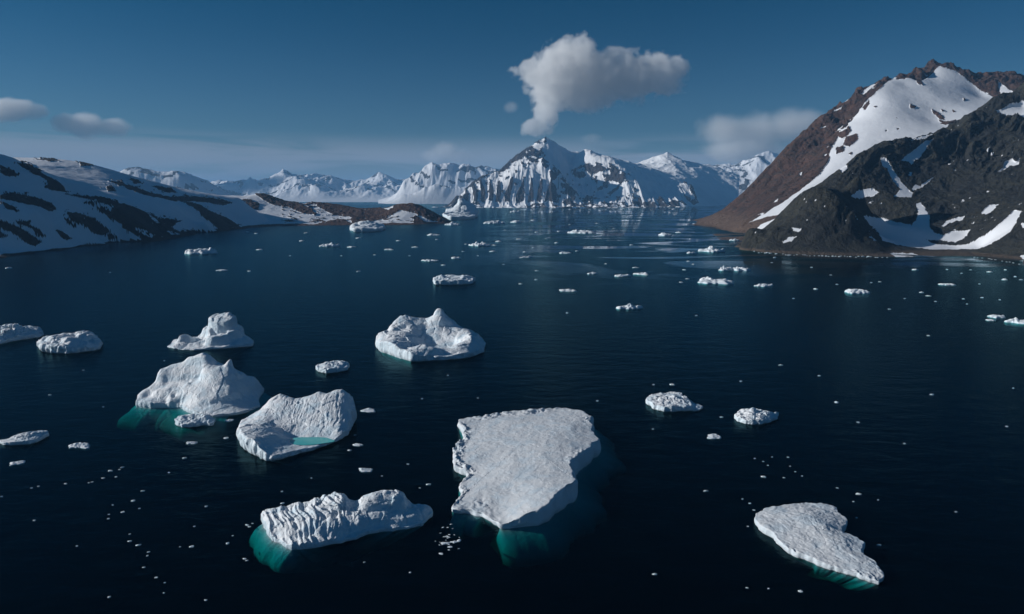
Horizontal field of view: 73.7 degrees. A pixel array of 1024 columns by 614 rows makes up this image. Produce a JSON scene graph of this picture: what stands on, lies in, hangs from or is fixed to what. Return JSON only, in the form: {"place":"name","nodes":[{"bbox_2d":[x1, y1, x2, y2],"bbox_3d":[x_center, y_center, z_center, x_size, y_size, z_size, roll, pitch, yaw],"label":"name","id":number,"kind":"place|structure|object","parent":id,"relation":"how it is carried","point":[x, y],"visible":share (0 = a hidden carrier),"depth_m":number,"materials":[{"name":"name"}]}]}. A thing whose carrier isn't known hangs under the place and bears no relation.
{"place":"outdoors","nodes":[
{"label":"outdoors","id":0,"kind":"place"},
{"bbox_2d":[0,154,268,269],"bbox_3d":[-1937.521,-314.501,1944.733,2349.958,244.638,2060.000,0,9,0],"label":"hill","id":1,"kind":"structure","parent":0,"point":[52,210],"depth_m":1536.94,"materials":[{"name":"white snow"}]},
{"bbox_2d":[120,167,231,195],"bbox_3d":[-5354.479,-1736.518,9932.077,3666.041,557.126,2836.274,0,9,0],"label":"mountain range","id":2,"kind":"structure","parent":0,"point":[182,180],"depth_m":9317.91,"materials":[{"name":"white snow"}]},
{"bbox_2d":[210,169,404,202],"bbox_3d":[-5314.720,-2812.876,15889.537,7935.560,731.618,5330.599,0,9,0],"label":"mountain range","id":3,"kind":"structure","parent":0,"point":[284,184],"depth_m":14383.67,"materials":[{"name":"white snow"}]},
{"bbox_2d":[222,193,460,233],"bbox_3d":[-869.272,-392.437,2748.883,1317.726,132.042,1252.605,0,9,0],"label":"headland","id":4,"kind":"structure","parent":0,"point":[280,215],"depth_m":2618.41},
{"bbox_2d":[378,162,499,206],"bbox_3d":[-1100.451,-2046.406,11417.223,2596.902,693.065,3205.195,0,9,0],"label":"mountain range","id":5,"kind":"structure","parent":0,"point":[431,184],"depth_m":10654.38,"materials":[{"name":"white snow"}]},
{"bbox_2d":[0,203,1023,613],"bbox_3d":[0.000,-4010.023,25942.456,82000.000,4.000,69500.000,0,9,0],"label":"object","id":6,"kind":"structure","parent":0,"point":[944,401],"depth_m":525.03,"materials":[{"name":"blue liquid"}]},
{"bbox_2d":[0,0,1023,181],"label":"sky","id":7,"kind":"structure","parent":0,"point":[210,90],"materials":[{"name":"blue"}]},
{"bbox_2d":[427,137,739,209],"bbox_3d":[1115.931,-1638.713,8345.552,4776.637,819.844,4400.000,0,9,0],"label":"mountain peaks","id":8,"kind":"object","parent":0,"point":[544,172],"visible":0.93,"depth_m":7422.26,"materials":[{"name":"white snow"}]},
{"bbox_2d":[703,151,778,194],"bbox_3d":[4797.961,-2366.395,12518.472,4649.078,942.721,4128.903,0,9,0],"label":"mountain range","id":9,"kind":"structure","parent":0,"point":[750,171],"depth_m":11912.44,"materials":[{"name":"white snow"}]},
{"bbox_2d":[491,205,1023,277],"bbox_3d":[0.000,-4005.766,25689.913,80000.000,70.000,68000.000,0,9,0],"label":"water","id":10,"kind":"structure","parent":0,"point":[602,212],"depth_m":2059.25,"materials":[{"name":"blue liquid"}]},
{"bbox_2d":[9,460,25,466],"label":"growler","id":11,"kind":"object","parent":10,"relation":"on","point":[19,463],"visible":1,"depth_m":259.09,"materials":[{"name":"white ice"}]},
{"bbox_2d":[0,323,43,355],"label":"iceberg","id":12,"kind":"object","parent":10,"relation":"on","point":[14,337],"visible":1,"depth_m":486.24,"materials":[{"name":"white ice"}]},
{"bbox_2d":[0,430,48,450],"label":"growler","id":13,"kind":"object","parent":10,"relation":"on","point":[24,441],"visible":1,"depth_m":281.91,"materials":[{"name":"white ice"}]},
{"bbox_2d":[37,330,102,366],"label":"iceberg","id":14,"kind":"object","parent":10,"relation":"on","point":[70,349],"visible":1,"depth_m":448.83,"materials":[{"name":"white ice"}]},
{"bbox_2d":[68,442,89,449],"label":"growler","id":15,"kind":"object","parent":10,"relation":"on","point":[81,446],"visible":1,"depth_m":276.00,"materials":[{"name":"white ice"}]},
{"bbox_2d":[186,441,197,444],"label":"growler","id":16,"kind":"object","parent":10,"relation":"on","point":[191,443],"visible":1,"depth_m":280.39,"materials":[{"name":"white ice"}]},
{"bbox_2d":[117,353,271,441],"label":"iceberg","id":17,"kind":"object","parent":10,"relation":"on","point":[203,383],"visible":0.97,"depth_m":326.84,"materials":[{"name":"white ice"}]},
{"bbox_2d":[174,413,215,432],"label":"growler","id":18,"kind":"object","parent":10,"relation":"on","point":[197,423],"visible":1,"depth_m":302.83,"materials":[{"name":"white ice"}]},
{"bbox_2d":[184,247,217,258],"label":"growler","id":19,"kind":"object","parent":10,"relation":"on","point":[204,253],"visible":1,"depth_m":1213.59,"materials":[{"name":"white ice"}]},
{"bbox_2d":[167,312,253,361],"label":"iceberg","id":20,"kind":"object","parent":10,"relation":"on","point":[221,337],"visible":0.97,"depth_m":463.07,"materials":[{"name":"white ice"}]},
{"bbox_2d":[236,389,356,468],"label":"iceberg","id":21,"kind":"object","parent":10,"relation":"on","point":[285,429],"visible":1,"depth_m":290.59,"materials":[{"name":"white ice"}]},
{"bbox_2d":[319,242,340,249],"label":"growler","id":22,"kind":"object","parent":10,"relation":"on","point":[331,245],"visible":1,"depth_m":1392.21,"materials":[{"name":"white ice"}]},
{"bbox_2d":[316,360,349,377],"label":"growler","id":23,"kind":"object","parent":10,"relation":"on","point":[333,369],"visible":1,"depth_m":396.56,"materials":[{"name":"white ice"}]},
{"bbox_2d":[249,490,432,574],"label":"iceberg","id":24,"kind":"object","parent":10,"relation":"on","point":[324,530],"visible":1,"depth_m":206.76,"materials":[{"name":"white ice"}]},
{"bbox_2d":[352,443,362,446],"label":"growler","id":25,"kind":"object","parent":10,"relation":"on","point":[356,445],"visible":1,"depth_m":278.32,"materials":[{"name":"white ice"}]},
{"bbox_2d":[359,468,372,472],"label":"growler","id":26,"kind":"object","parent":10,"relation":"on","point":[365,470],"visible":1,"depth_m":252.42,"materials":[{"name":"white ice"}]},
{"bbox_2d":[350,220,385,236],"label":"iceberg","id":27,"kind":"object","parent":10,"relation":"on","point":[367,228],"visible":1,"depth_m":2030.10,"materials":[{"name":"white ice"}]},
{"bbox_2d":[360,408,375,412],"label":"growler","id":28,"kind":"object","parent":10,"relation":"on","point":[368,410],"visible":1,"depth_m":322.54,"materials":[{"name":"white ice"}]},
{"bbox_2d":[421,259,438,262],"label":"growler","id":29,"kind":"object","parent":10,"relation":"on","point":[430,261],"visible":1,"depth_m":1076.81,"materials":[{"name":"white ice"}]},
{"bbox_2d":[375,308,485,372],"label":"iceberg","id":30,"kind":"object","parent":10,"relation":"on","point":[439,339],"visible":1,"depth_m":448.79,"materials":[{"name":"white ice"}]},
{"bbox_2d":[427,233,439,236],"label":"growler","id":31,"kind":"object","parent":10,"relation":"on","point":[432,235],"visible":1,"depth_m":1794.06,"materials":[{"name":"white ice"}]},
{"bbox_2d":[444,222,460,227],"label":"growler","id":32,"kind":"object","parent":10,"relation":"on","point":[452,225],"visible":1,"depth_m":2446.08,"materials":[{"name":"white ice"}]},
{"bbox_2d":[433,274,475,294],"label":"growler","id":33,"kind":"object","parent":10,"relation":"on","point":[452,284],"visible":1,"depth_m":795.14,"materials":[{"name":"white ice"}]},
{"bbox_2d":[442,198,477,222],"bbox_3d":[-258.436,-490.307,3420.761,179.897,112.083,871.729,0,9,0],"label":"iceberg","id":34,"kind":"object","parent":10,"relation":"on","point":[462,210],"visible":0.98,"depth_m":3338.75,"materials":[{"name":"white ice"}]},
{"bbox_2d":[468,242,490,248],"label":"growler","id":35,"kind":"object","parent":10,"relation":"on","point":[477,245],"visible":1,"depth_m":1411.05,"materials":[{"name":"white ice"}]},
{"bbox_2d":[483,220,504,225],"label":"growler","id":36,"kind":"object","parent":10,"relation":"on","point":[495,223],"visible":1,"depth_m":2592.56,"materials":[{"name":"white ice"}]},
{"bbox_2d":[510,220,521,223],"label":"growler","id":37,"kind":"object","parent":10,"relation":"on","point":[516,222],"visible":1,"depth_m":2691.83,"materials":[{"name":"white ice"}]},
{"bbox_2d":[520,256,533,258],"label":"growler","id":38,"kind":"object","parent":10,"relation":"on","point":[528,257],"visible":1,"depth_m":1136.75,"materials":[{"name":"white ice"}]},
{"bbox_2d":[449,407,625,567],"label":"iceberg","id":39,"kind":"object","parent":10,"relation":"on","point":[534,482],"visible":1,"depth_m":236.52,"materials":[{"name":"white ice"}]},
{"bbox_2d":[559,251,571,254],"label":"growler","id":40,"kind":"object","parent":10,"relation":"on","point":[564,253],"visible":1,"depth_m":1221.80,"materials":[{"name":"white ice"}]},
{"bbox_2d":[559,289,576,292],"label":"growler","id":41,"kind":"object","parent":10,"relation":"on","point":[567,291],"visible":1,"depth_m":732.10,"materials":[{"name":"white ice"}]},
{"bbox_2d":[567,230,595,235],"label":"growler","id":42,"kind":"object","parent":10,"relation":"on","point":[580,231],"visible":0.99,"depth_m":1916.29,"materials":[{"name":"white ice"}]},
{"bbox_2d":[587,272,597,275],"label":"growler","id":43,"kind":"object","parent":10,"relation":"on","point":[592,274],"visible":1,"depth_m":896.41,"materials":[{"name":"white ice"}]},
{"bbox_2d":[614,274,631,278],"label":"growler","id":44,"kind":"object","parent":10,"relation":"on","point":[619,276],"visible":1,"depth_m":868.43,"materials":[{"name":"white ice"}]},
{"bbox_2d":[616,303,642,311],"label":"growler","id":45,"kind":"object","parent":10,"relation":"on","point":[629,307],"visible":1,"depth_m":618.01,"materials":[{"name":"white ice"}]},
{"bbox_2d":[633,272,648,276],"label":"growler","id":46,"kind":"object","parent":10,"relation":"on","point":[642,274],"visible":1,"depth_m":887.92,"materials":[{"name":"white ice"}]},
{"bbox_2d":[658,232,671,237],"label":"growler","id":47,"kind":"object","parent":10,"relation":"on","point":[664,235],"visible":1,"depth_m":1789.69,"materials":[{"name":"white ice"}]},
{"bbox_2d":[646,392,702,417],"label":"growler","id":48,"kind":"object","parent":10,"relation":"on","point":[673,404],"visible":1,"depth_m":327.49,"materials":[{"name":"white ice"}]},
{"bbox_2d":[698,246,724,255],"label":"growler","id":49,"kind":"object","parent":10,"relation":"on","point":[710,251],"visible":1,"depth_m":1262.60,"materials":[{"name":"white ice"}]},
{"bbox_2d":[707,434,720,439],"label":"growler","id":50,"kind":"object","parent":10,"relation":"on","point":[713,437],"visible":1,"depth_m":286.77,"materials":[{"name":"white ice"}]},
{"bbox_2d":[697,276,733,287],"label":"growler","id":51,"kind":"object","parent":10,"relation":"on","point":[707,281],"visible":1,"depth_m":797.81,"materials":[{"name":"white ice"}]},
{"bbox_2d":[718,265,732,273],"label":"growler","id":52,"kind":"object","parent":10,"relation":"on","point":[723,270],"visible":1,"depth_m":940.04,"materials":[{"name":"white ice"}]},
{"bbox_2d":[732,267,750,273],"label":"growler","id":53,"kind":"object","parent":10,"relation":"on","point":[739,270],"visible":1,"depth_m":936.03,"materials":[{"name":"white ice"}]},
{"bbox_2d":[734,407,778,430],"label":"growler","id":54,"kind":"object","parent":10,"relation":"on","point":[756,418],"visible":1,"depth_m":308.42,"materials":[{"name":"white ice"}]},
{"bbox_2d":[754,284,772,287],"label":"growler","id":55,"kind":"object","parent":10,"relation":"on","point":[763,286],"visible":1,"depth_m":774.38,"materials":[{"name":"white ice"}]},
{"bbox_2d":[754,502,883,591],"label":"iceberg","id":56,"kind":"object","parent":10,"relation":"on","point":[819,541],"visible":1,"depth_m":195.80,"materials":[{"name":"white ice"}]},
{"bbox_2d":[844,289,869,296],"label":"growler","id":57,"kind":"object","parent":10,"relation":"on","point":[856,293],"visible":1,"depth_m":716.67,"materials":[{"name":"white ice"}]},
{"bbox_2d":[938,283,955,286],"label":"growler","id":58,"kind":"object","parent":10,"relation":"on","point":[948,284],"visible":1,"depth_m":783.73,"materials":[{"name":"white ice"}]},
{"bbox_2d":[987,314,1004,319],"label":"growler","id":59,"kind":"object","parent":10,"relation":"on","point":[997,317],"visible":1,"depth_m":572.34,"materials":[{"name":"white ice"}]},
{"bbox_2d":[1004,317,1023,326],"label":"growler","id":60,"kind":"object","parent":10,"relation":"on","point":[1015,321],"visible":1,"depth_m":549.54,"materials":[{"name":"white ice"}]},
{"bbox_2d":[684,59,1023,236],"bbox_3d":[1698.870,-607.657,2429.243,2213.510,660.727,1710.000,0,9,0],"label":"mountain","id":61,"kind":"structure","parent":0,"point":[932,96],"depth_m":2385.05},
{"bbox_2d":[725,83,1023,277],"bbox_3d":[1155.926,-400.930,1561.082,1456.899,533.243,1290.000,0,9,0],"label":"crag","id":62,"kind":"structure","parent":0,"point":[952,192],"depth_m":1361.99,"materials":[{"name":"dark rock"},{"name":"reddish-brown rock"},{"name":"white snow"}]}
]}

